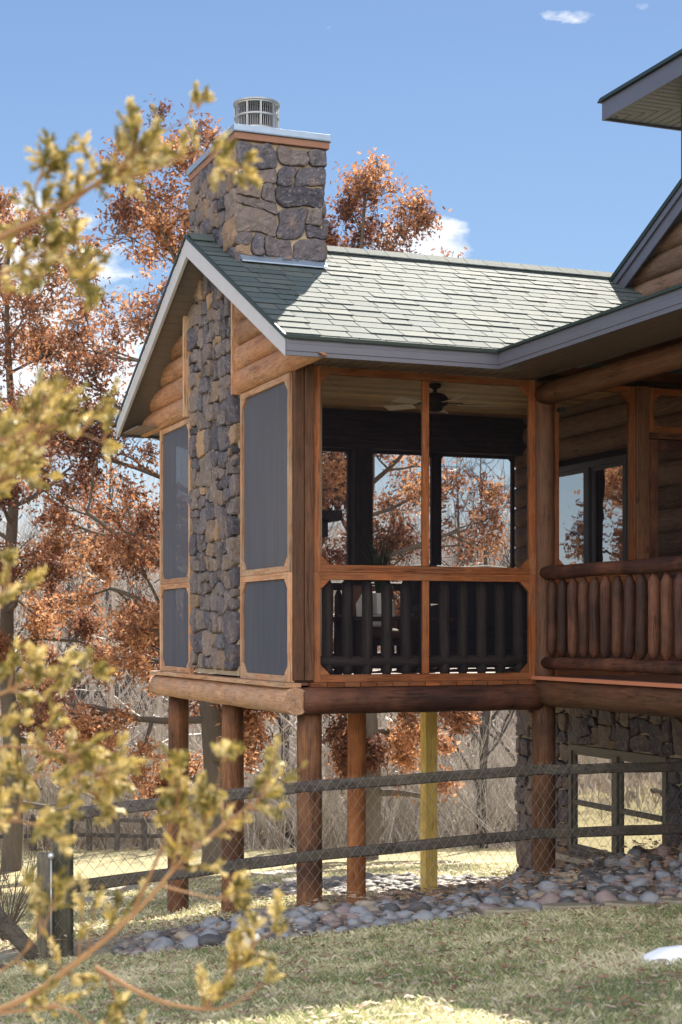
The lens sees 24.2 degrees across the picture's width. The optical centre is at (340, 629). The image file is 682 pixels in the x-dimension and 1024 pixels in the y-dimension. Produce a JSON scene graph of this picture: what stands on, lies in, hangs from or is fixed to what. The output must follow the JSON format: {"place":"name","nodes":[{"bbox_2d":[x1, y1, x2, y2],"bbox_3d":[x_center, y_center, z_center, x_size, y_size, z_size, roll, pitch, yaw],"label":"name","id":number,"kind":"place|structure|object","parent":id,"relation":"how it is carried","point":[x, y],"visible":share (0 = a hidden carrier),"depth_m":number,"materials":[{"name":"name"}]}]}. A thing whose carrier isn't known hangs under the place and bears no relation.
{"place":"outdoors","nodes":[
{"label":"outdoors","id":0,"kind":"place"},
{"bbox_2d":[0,902,681,1023],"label":"lawn grass","id":1,"kind":"structure","parent":0,"point":[471,1015],"depth_m":8.53,"materials":[{"name":"plant"}]},
{"bbox_2d":[0,762,681,1023],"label":"ground","id":2,"kind":"structure","parent":0,"point":[100,869],"depth_m":11.60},
{"bbox_2d":[0,797,52,941],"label":"bare shrub","id":3,"kind":"object","parent":2,"relation":"on","point":[11,916],"visible":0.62,"depth_m":13.51,"materials":[{"name":"plant"}]},
{"bbox_2d":[0,528,105,787],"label":"bare tree","id":4,"kind":"object","parent":2,"relation":"on","point":[59,631],"visible":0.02,"depth_m":52.35,"materials":[{"name":"brown plant"}]},
{"bbox_2d":[14,536,105,745],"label":"bare tree","id":5,"kind":"object","parent":2,"relation":"on","point":[87,693],"visible":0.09,"depth_m":50.36,"materials":[{"name":"brown plant"}]},
{"bbox_2d":[0,443,126,679],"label":"bare tree","id":6,"kind":"object","parent":2,"relation":"on","point":[21,629],"visible":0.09,"depth_m":42.59,"materials":[{"name":"brown plant"}]},
{"bbox_2d":[0,185,144,871],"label":"oak tree","id":7,"kind":"object","parent":2,"relation":"on","point":[31,349],"visible":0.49,"depth_m":30.76,"materials":[{"name":"orange plant"}]},
{"bbox_2d":[0,491,144,757],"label":"bare tree","id":8,"kind":"object","parent":2,"relation":"on","point":[18,619],"visible":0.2,"depth_m":42.66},
{"bbox_2d":[1,483,144,778],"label":"bare tree","id":9,"kind":"object","parent":2,"relation":"on","point":[31,768],"visible":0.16,"depth_m":38.73,"materials":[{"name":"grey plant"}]},
{"bbox_2d":[0,511,162,809],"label":"bare tree","id":10,"kind":"object","parent":2,"relation":"on","point":[56,647],"visible":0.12,"depth_m":40.54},
{"bbox_2d":[0,814,167,850],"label":"fence","id":11,"kind":"object","parent":2,"relation":"on","point":[33,819],"visible":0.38,"depth_m":37.96,"materials":[{"name":"brown wood"}]},
{"bbox_2d":[0,427,168,751],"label":"bare tree","id":12,"kind":"object","parent":2,"relation":"on","point":[98,615],"visible":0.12,"depth_m":44.09,"materials":[{"name":"brown plant"}]},
{"bbox_2d":[21,585,150,824],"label":"bare tree","id":13,"kind":"object","parent":2,"relation":"on","point":[79,692],"visible":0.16,"depth_m":48.29,"materials":[{"name":"brown plant"}]},
{"bbox_2d":[0,501,194,848],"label":"bare tree","id":14,"kind":"object","parent":2,"relation":"on","point":[111,693],"visible":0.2,"depth_m":39.54,"materials":[{"name":"brown plant"}]},
{"bbox_2d":[75,896,132,904],"bbox_3d":[-3.050,3.587,20.917,0.896,0.085,0.468,0,0,0],"label":"flagstone","id":15,"kind":"object","parent":2,"relation":"on","point":[88,900],"visible":0.16,"depth_m":20.87,"materials":[{"name":"stone"}]},
{"bbox_2d":[78,584,154,751],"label":"bare tree","id":16,"kind":"object","parent":2,"relation":"on","point":[124,679],"visible":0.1,"depth_m":52.39,"materials":[{"name":"brown plant"}]},
{"bbox_2d":[72,567,166,742],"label":"bare tree","id":17,"kind":"object","parent":2,"relation":"on","point":[123,668],"visible":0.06,"depth_m":55.46,"materials":[{"name":"brown plant"}]},
{"bbox_2d":[105,884,155,891],"bbox_3d":[-3.003,3.775,23.020,0.827,0.085,0.609,0,0,0],"label":"flagstone","id":18,"kind":"object","parent":2,"relation":"on","point":[129,887],"visible":0.23,"depth_m":22.93,"materials":[{"name":"stone"}]},
{"bbox_2d":[94,565,199,760],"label":"bare tree","id":19,"kind":"object","parent":2,"relation":"on","point":[190,727],"visible":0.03,"depth_m":48.80,"materials":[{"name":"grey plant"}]},
{"bbox_2d":[0,81,307,1023],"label":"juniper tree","id":20,"kind":"object","parent":2,"relation":"on","point":[138,161],"visible":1,"depth_m":3.40,"materials":[{"name":"yellow plant"}]},
{"bbox_2d":[62,542,275,846],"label":"bare tree","id":21,"kind":"object","parent":2,"relation":"on","point":[160,713],"visible":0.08,"depth_m":40.73,"materials":[{"name":"brown plant"}]},
{"bbox_2d":[0,93,339,863],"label":"oak tree","id":22,"kind":"object","parent":2,"relation":"on","point":[136,629],"visible":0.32,"depth_m":26.36,"materials":[{"name":"orange plant"}]},
{"bbox_2d":[93,541,296,766],"bbox_3d":[-3.276,1.210,40.452,5.884,9.118,5.780,0,0,10],"label":"bare tree","id":23,"kind":"object","parent":2,"relation":"on","point":[283,729],"visible":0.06,"depth_m":39.97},
{"bbox_2d":[225,924,260,961],"bbox_3d":[-0.603,1.944,9.600,0.199,0.339,0.199,0,0,-25],"label":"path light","id":24,"kind":"object","parent":2,"relation":"on","point":[248,941],"visible":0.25,"depth_m":9.54,"materials":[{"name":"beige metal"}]},
{"bbox_2d":[148,511,347,847],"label":"bare tree","id":25,"kind":"object","parent":2,"relation":"on","point":[286,745],"visible":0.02,"depth_m":41.10,"materials":[{"name":"brown plant"}]},
{"bbox_2d":[0,440,515,735],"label":"woods","id":26,"kind":"object","parent":2,"relation":"on","point":[451,563],"depth_m":95.70,"materials":[{"name":"brown plant"}]},
{"bbox_2d":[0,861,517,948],"bbox_3d":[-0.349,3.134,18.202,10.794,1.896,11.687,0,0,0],"label":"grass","id":27,"kind":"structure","parent":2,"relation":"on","point":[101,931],"depth_m":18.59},
{"bbox_2d":[0,523,517,823],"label":"brush","id":28,"kind":"object","parent":2,"relation":"on","point":[143,703],"depth_m":54.59,"materials":[{"name":"brown plant"}]},
{"bbox_2d":[0,673,518,850],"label":"brush edge","id":29,"kind":"object","parent":2,"relation":"on","point":[456,763],"visible":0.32,"depth_m":39.30,"materials":[{"name":"plant"}]},
{"bbox_2d":[251,870,332,877],"bbox_3d":[-0.683,3.697,23.918,1.351,0.085,0.587,0,0,0],"label":"flagstone","id":30,"kind":"object","parent":2,"relation":"on","point":[271,873],"visible":0.23,"depth_m":23.90,"materials":[{"name":"stone"}]},
{"bbox_2d":[189,471,400,848],"bbox_3d":[-1.023,0.053,39.699,6.906,11.251,5.712,0,0,-8],"label":"bare tree","id":31,"kind":"object","parent":2,"relation":"on","point":[290,716],"visible":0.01,"depth_m":39.23,"materials":[{"name":"brown plant"}]},
{"bbox_2d":[0,759,681,969],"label":"rail fence","id":32,"kind":"object","parent":2,"relation":"on","point":[59,924],"visible":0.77,"depth_m":11.93,"materials":[{"name":"brown wood"}]},
{"bbox_2d":[0,838,681,942],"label":"leaves","id":33,"kind":"object","parent":2,"relation":"on","point":[590,860],"visible":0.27,"depth_m":17.33,"materials":[{"name":"brown plant"}]},
{"bbox_2d":[0,859,681,1023],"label":"lawn leaves","id":34,"kind":"object","parent":2,"relation":"on","point":[503,965],"visible":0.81,"depth_m":8.89,"materials":[{"name":"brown plant"}]},
{"bbox_2d":[277,528,417,847],"bbox_3d":[0.023,1.412,39.614,6.601,8.515,4.109,0,0,40],"label":"bare tree","id":35,"kind":"object","parent":2,"relation":"on","point":[295,729],"visible":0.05,"depth_m":39.70,"materials":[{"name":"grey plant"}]},
{"bbox_2d":[322,895,379,902],"bbox_3d":[0.025,2.505,14.568,0.831,0.085,0.406,0,0,0],"label":"flagstone","id":36,"kind":"object","parent":2,"relation":"on","point":[329,897],"visible":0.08,"depth_m":14.61,"materials":[{"name":"stone"}]},
{"bbox_2d":[294,504,419,759],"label":"bare tree","id":37,"kind":"object","parent":2,"relation":"on","point":[333,581],"visible":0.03,"depth_m":48.51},
{"bbox_2d":[215,872,509,898],"bbox_3d":[0.492,2.841,17.627,2.825,1.009,6.242,0,0,-21],"label":"rubble","id":38,"kind":"object","parent":2,"relation":"on","point":[336,883],"visible":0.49,"depth_m":17.89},
{"bbox_2d":[291,561,493,843],"bbox_3d":[1.118,1.468,39.683,5.747,8.334,3.578,0,0,-45],"label":"bare tree","id":39,"kind":"object","parent":2,"relation":"on","point":[382,715],"visible":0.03,"depth_m":39.45,"materials":[{"name":"brown plant"}]},
{"bbox_2d":[111,844,681,956],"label":"stones","id":40,"kind":"object","parent":2,"relation":"on","point":[126,946],"visible":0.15,"depth_m":10.75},
{"bbox_2d":[115,49,681,913],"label":"log house","id":41,"kind":"structure","parent":2,"relation":"on","point":[283,347],"depth_m":13.74,"materials":[{"name":"wood"}]},
{"bbox_2d":[338,585,415,671],"bbox_3d":[0.350,-0.022,16.163,0.670,0.880,0.695,0,0,-13],"label":"armchair","id":42,"kind":"object","parent":41,"relation":"on","point":[357,591],"visible":0.3,"depth_m":15.91,"materials":[{"name":"grey wood"}]},
{"bbox_2d":[356,592,394,627],"bbox_3d":[0.350,-0.206,16.162,0.376,0.372,0.113,0,-15,-13],"label":"pillow","id":43,"kind":"object","parent":42,"relation":"on","point":[376,624],"visible":0.3,"depth_m":16.09,"materials":[{"name":"white fabric"}]},
{"bbox_2d":[333,616,452,673],"bbox_3d":[0.473,0.148,14.871,1.000,0.540,0.600,0,0,-21],"label":"coffee table","id":44,"kind":"object","parent":41,"relation":"on","point":[357,620],"visible":0.41,"depth_m":14.63,"materials":[{"name":"brown wood"}]},
{"bbox_2d":[383,383,489,413],"bbox_3d":[0.908,-2.199,15.070,1.027,0.270,0.999,0,0,-21],"label":"ceiling fan","id":45,"kind":"object","parent":41,"relation":"hanging from","point":[438,402],"visible":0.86,"depth_m":15.02},
{"bbox_2d":[409,564,565,670],"bbox_3d":[1.504,-0.141,16.762,1.600,1.117,0.811,0,0,-21],"label":"sofa","id":46,"kind":"object","parent":41,"relation":"on","point":[434,586],"visible":0.25,"depth_m":16.79,"materials":[{"name":"black fabric"}]},
{"bbox_2d":[559,454,626,610],"bbox_3d":[2.551,-0.935,16.251,0.105,1.570,1.530,0,0,-21],"label":"window","id":47,"kind":"structure","parent":41,"relation":"in","point":[592,494],"depth_m":16.15,"materials":[{"name":"clear glass"}]},
{"bbox_2d":[555,744,669,863],"bbox_3d":[2.721,1.805,15.833,0.210,1.210,2.050,0,0,-21],"label":"window","id":48,"kind":"structure","parent":41,"relation":"in","point":[579,754],"depth_m":15.88,"materials":[{"name":"clear glass"}]},
{"bbox_2d":[650,439,681,673],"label":"screen door","id":49,"kind":"structure","parent":41,"relation":"in","point":[655,445],"depth_m":13.68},
{"bbox_2d":[134,845,679,951],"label":"rock bed soil","id":50,"kind":"object","parent":2,"relation":"on","point":[652,888],"visible":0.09,"depth_m":12.26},
{"bbox_2d":[142,930,158,939],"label":"river rock","id":51,"kind":"object","parent":50,"relation":"on","point":[149,934],"visible":0.45,"depth_m":10.78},
{"bbox_2d":[150,937,174,951],"bbox_3d":[-1.194,2.107,10.549,0.174,0.128,0.161,-22,5,-31],"label":"river rock","id":52,"kind":"object","parent":50,"relation":"on","point":[163,942],"visible":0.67,"depth_m":10.51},
{"bbox_2d":[175,930,191,940],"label":"river rock","id":53,"kind":"object","parent":50,"relation":"on","point":[182,935],"visible":0.55,"depth_m":10.64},
{"bbox_2d":[180,934,198,949],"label":"river rock","id":54,"kind":"object","parent":50,"relation":"on","point":[190,941],"visible":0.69,"depth_m":10.45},
{"bbox_2d":[200,927,219,935],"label":"river rock","id":55,"kind":"object","parent":50,"relation":"on","point":[210,931],"visible":0.45,"depth_m":10.65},
{"bbox_2d":[200,917,220,926],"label":"river rock","id":56,"kind":"object","parent":50,"relation":"on","point":[206,921],"visible":0.36,"depth_m":11.05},
{"bbox_2d":[197,933,224,948],"bbox_3d":[-0.851,2.068,10.507,0.185,0.112,0.180,0,0,7],"label":"river rock","id":57,"kind":"object","parent":50,"relation":"on","point":[212,940],"visible":0.68,"depth_m":10.44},
{"bbox_2d":[205,921,228,930],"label":"river rock","id":58,"kind":"object","parent":50,"relation":"on","point":[224,925],"visible":0.45,"depth_m":10.79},
{"bbox_2d":[288,910,303,917],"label":"river rock","id":59,"kind":"object","parent":50,"relation":"on","point":[294,913],"visible":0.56,"depth_m":11.07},
{"bbox_2d":[293,916,312,926],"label":"river rock","id":60,"kind":"object","parent":50,"relation":"on","point":[302,920],"visible":0.6,"depth_m":10.69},
{"bbox_2d":[313,901,330,911],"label":"river rock","id":61,"kind":"object","parent":50,"relation":"on","point":[323,906],"visible":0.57,"depth_m":11.33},
{"bbox_2d":[320,913,341,921],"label":"river rock","id":62,"kind":"object","parent":50,"relation":"on","point":[333,917],"visible":0.52,"depth_m":10.77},
{"bbox_2d":[335,905,349,913],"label":"river rock","id":63,"kind":"object","parent":50,"relation":"on","point":[342,909],"visible":0.53,"depth_m":11.05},
{"bbox_2d":[347,918,362,926],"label":"river rock","id":64,"kind":"object","parent":50,"relation":"on","point":[355,922],"visible":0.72,"depth_m":10.63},
{"bbox_2d":[349,905,373,915],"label":"river rock","id":65,"kind":"object","parent":50,"relation":"on","point":[361,909],"visible":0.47,"depth_m":10.94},
{"bbox_2d":[360,913,376,923],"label":"river rock","id":66,"kind":"object","parent":50,"relation":"on","point":[366,918],"visible":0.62,"depth_m":10.72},
{"bbox_2d":[372,918,389,927],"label":"river rock","id":67,"kind":"object","parent":50,"relation":"on","point":[381,921],"visible":0.67,"depth_m":10.67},
{"bbox_2d":[380,910,398,919],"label":"river rock","id":68,"kind":"object","parent":50,"relation":"on","point":[392,915],"visible":0.59,"depth_m":10.85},
{"bbox_2d":[379,903,400,912],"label":"river rock","id":69,"kind":"object","parent":50,"relation":"on","point":[393,907],"visible":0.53,"depth_m":11.08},
{"bbox_2d":[396,910,412,918],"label":"river rock","id":70,"kind":"object","parent":50,"relation":"on","point":[404,914],"visible":0.55,"depth_m":10.85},
{"bbox_2d":[405,901,431,911],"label":"river rock","id":71,"kind":"object","parent":50,"relation":"on","point":[424,905],"visible":0.48,"depth_m":11.07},
{"bbox_2d":[410,910,434,923],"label":"river rock","id":72,"kind":"object","parent":50,"relation":"on","point":[425,914],"visible":0.62,"depth_m":10.80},
{"bbox_2d":[443,894,462,906],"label":"river rock","id":73,"kind":"object","parent":50,"relation":"on","point":[447,898],"visible":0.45,"depth_m":11.41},
{"bbox_2d":[461,897,480,908],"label":"river rock","id":74,"kind":"object","parent":50,"relation":"on","point":[468,903],"visible":0.54,"depth_m":11.25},
{"bbox_2d":[477,903,497,912],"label":"river rock","id":75,"kind":"object","parent":50,"relation":"on","point":[481,907],"visible":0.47,"depth_m":10.97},
{"bbox_2d":[483,896,502,903],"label":"river rock","id":76,"kind":"object","parent":50,"relation":"on","point":[493,899],"visible":0.5,"depth_m":11.32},
{"bbox_2d":[497,887,516,896],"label":"river rock","id":77,"kind":"object","parent":50,"relation":"on","point":[503,892],"visible":0.44,"depth_m":11.65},
{"bbox_2d":[496,881,525,892],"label":"river rock","id":78,"kind":"object","parent":50,"relation":"on","point":[518,886],"visible":0.24,"depth_m":11.88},
{"bbox_2d":[522,901,540,912],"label":"river rock","id":79,"kind":"object","parent":50,"relation":"on","point":[535,905],"visible":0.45,"depth_m":11.05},
{"bbox_2d":[524,869,543,883],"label":"river rock","id":80,"kind":"object","parent":50,"relation":"on","point":[541,878],"visible":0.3,"depth_m":12.85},
{"bbox_2d":[538,881,559,892],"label":"river rock","id":81,"kind":"object","parent":50,"relation":"on","point":[544,885],"visible":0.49,"depth_m":11.70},
{"bbox_2d":[536,891,562,904],"bbox_3d":[1.488,1.939,11.269,0.202,0.153,0.196,-20,20,-16],"label":"river rock","id":82,"kind":"object","parent":50,"relation":"on","point":[549,897],"visible":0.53,"depth_m":11.22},
{"bbox_2d":[557,897,578,902],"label":"river rock","id":83,"kind":"object","parent":50,"relation":"on","point":[567,900],"visible":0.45,"depth_m":11.11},
{"bbox_2d":[559,889,577,897],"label":"river rock","id":84,"kind":"object","parent":50,"relation":"on","point":[566,893],"visible":0.4,"depth_m":11.36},
{"bbox_2d":[578,871,598,882],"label":"river rock","id":85,"kind":"object","parent":50,"relation":"on","point":[589,874],"visible":0.38,"depth_m":12.04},
{"bbox_2d":[594,890,618,904],"bbox_3d":[1.879,1.922,11.235,0.196,0.153,0.202,25,0,-43],"label":"river rock","id":86,"kind":"object","parent":50,"relation":"on","point":[602,896],"visible":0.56,"depth_m":11.18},
{"bbox_2d":[596,885,619,897],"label":"river rock","id":87,"kind":"object","parent":50,"relation":"on","point":[616,893],"visible":0.45,"depth_m":11.40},
{"bbox_2d":[604,855,619,867],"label":"river rock","id":88,"kind":"object","parent":50,"relation":"on","point":[607,863],"visible":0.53,"depth_m":13.10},
{"bbox_2d":[618,855,640,869],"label":"river rock","id":89,"kind":"object","parent":50,"relation":"on","point":[625,863],"visible":0.33,"depth_m":12.90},
{"bbox_2d":[624,875,653,883],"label":"river rock","id":90,"kind":"object","parent":50,"relation":"on","point":[629,878],"visible":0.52,"depth_m":11.84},
{"bbox_2d":[629,878,649,888],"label":"river rock","id":91,"kind":"object","parent":50,"relation":"on","point":[636,882],"visible":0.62,"depth_m":11.64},
{"bbox_2d":[638,891,659,903],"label":"river rock","id":92,"kind":"object","parent":50,"relation":"on","point":[650,896],"visible":0.59,"depth_m":11.17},
{"bbox_2d":[645,853,662,866],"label":"river rock","id":93,"kind":"object","parent":50,"relation":"on","point":[650,857],"visible":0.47,"depth_m":12.91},
{"bbox_2d":[653,843,673,857],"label":"river rock","id":94,"kind":"object","parent":50,"relation":"on","point":[659,851],"visible":0.49,"depth_m":13.17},
{"bbox_2d":[655,870,671,880],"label":"river rock","id":95,"kind":"object","parent":50,"relation":"on","point":[659,875],"visible":0.71,"depth_m":11.98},
{"bbox_2d":[658,880,678,888],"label":"river rock","id":96,"kind":"object","parent":50,"relation":"on","point":[661,885],"visible":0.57,"depth_m":11.63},
{"bbox_2d":[663,887,679,895],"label":"river rock","id":97,"kind":"object","parent":50,"relation":"on","point":[668,891],"visible":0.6,"depth_m":11.33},
{"bbox_2d":[333,552,487,840],"bbox_3d":[1.582,1.497,39.935,5.240,8.428,4.203,0,0,38],"label":"birch tree","id":98,"kind":"object","parent":2,"relation":"on","point":[418,791],"visible":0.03,"depth_m":39.97,"materials":[{"name":"brown plant"}]},
{"bbox_2d":[322,147,509,859],"bbox_3d":[0.942,-2.327,29.400,4.822,13.424,4.382,0,0,0],"label":"oak tree","id":99,"kind":"object","parent":2,"relation":"on","point":[407,735],"visible":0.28,"depth_m":29.35,"materials":[{"name":"orange plant"}]},
{"bbox_2d":[333,534,516,820],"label":"bare tree","id":100,"kind":"object","parent":2,"relation":"on","point":[415,558],"visible":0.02,"depth_m":50.63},
{"bbox_2d":[377,455,513,832],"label":"bare tree","id":101,"kind":"object","parent":2,"relation":"on","point":[420,538],"visible":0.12,"depth_m":47.71,"materials":[{"name":"brown plant"}]},
{"bbox_2d":[382,457,515,847],"bbox_3d":[2.935,0.372,39.790,6.475,10.475,6.718,0,0,45],"label":"bare tree","id":102,"kind":"object","parent":2,"relation":"on","point":[486,715],"visible":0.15,"depth_m":39.48,"materials":[{"name":"brown plant"}]},
{"bbox_2d":[390,458,509,811],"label":"bare tree","id":103,"kind":"object","parent":2,"relation":"on","point":[457,517],"visible":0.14,"depth_m":49.64,"materials":[{"name":"brown plant"}]},
{"bbox_2d":[440,559,509,794],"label":"bare tree","id":104,"kind":"object","parent":2,"relation":"on","point":[473,728],"visible":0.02,"depth_m":45.51,"materials":[{"name":"brown plant"}]},
{"bbox_2d":[437,517,516,763],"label":"bare tree","id":105,"kind":"object","parent":2,"relation":"on","point":[495,737],"visible":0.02,"depth_m":41.06,"materials":[{"name":"brown plant"}]},
{"bbox_2d":[454,710,515,809],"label":"bare tree","id":106,"kind":"object","parent":2,"relation":"on","point":[503,739],"visible":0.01,"depth_m":50.37,"materials":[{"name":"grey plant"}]},
{"bbox_2d":[322,834,681,904],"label":"bed leaves","id":107,"kind":"object","parent":2,"relation":"on","point":[522,880],"visible":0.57,"depth_m":12.08,"materials":[{"name":"brown plant"}]},
{"bbox_2d":[490,556,516,757],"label":"bare tree","id":108,"kind":"object","parent":2,"relation":"on","point":[510,724],"visible":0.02,"depth_m":42.72,"materials":[{"name":"brown plant"}]},
{"bbox_2d":[481,907,534,917],"bbox_3d":[1.157,1.956,10.950,0.372,0.071,0.161,0,0,-6],"label":"edging stone","id":109,"kind":"object","parent":2,"relation":"on","point":[514,911],"visible":0.54,"depth_m":10.90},
{"bbox_2d":[541,902,594,912],"bbox_3d":[1.577,1.941,11.025,0.373,0.073,0.159,0,0,-2],"label":"edging stone","id":110,"kind":"object","parent":2,"relation":"on","point":[555,907],"visible":0.55,"depth_m":10.97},
{"bbox_2d":[603,900,654,910],"bbox_3d":[2.008,1.930,11.062,0.368,0.062,0.160,3,0,-8],"label":"edging stone","id":111,"kind":"object","parent":2,"relation":"on","point":[619,904],"visible":0.56,"depth_m":11.02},
{"bbox_2d":[641,945,681,964],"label":"snow patch","id":112,"kind":"object","parent":2,"relation":"on","point":[669,953],"visible":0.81,"depth_m":8.29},
{"bbox_2d":[662,897,681,905],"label":"edging stone","id":113,"kind":"object","parent":2,"relation":"on","point":[676,901],"visible":0.6,"depth_m":11.06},
{"bbox_2d":[0,0,681,585],"label":"sky","id":114,"kind":"structure","parent":0,"point":[491,107],"materials":[{"name":"blue"}]},
{"bbox_2d":[359,531,402,614],"bbox_3d":[0.356,-0.539,14.818,0.446,0.794,0.453,0,0,-21],"label":"potted plant","id":115,"kind":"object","parent":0,"point":[383,558],"depth_m":14.80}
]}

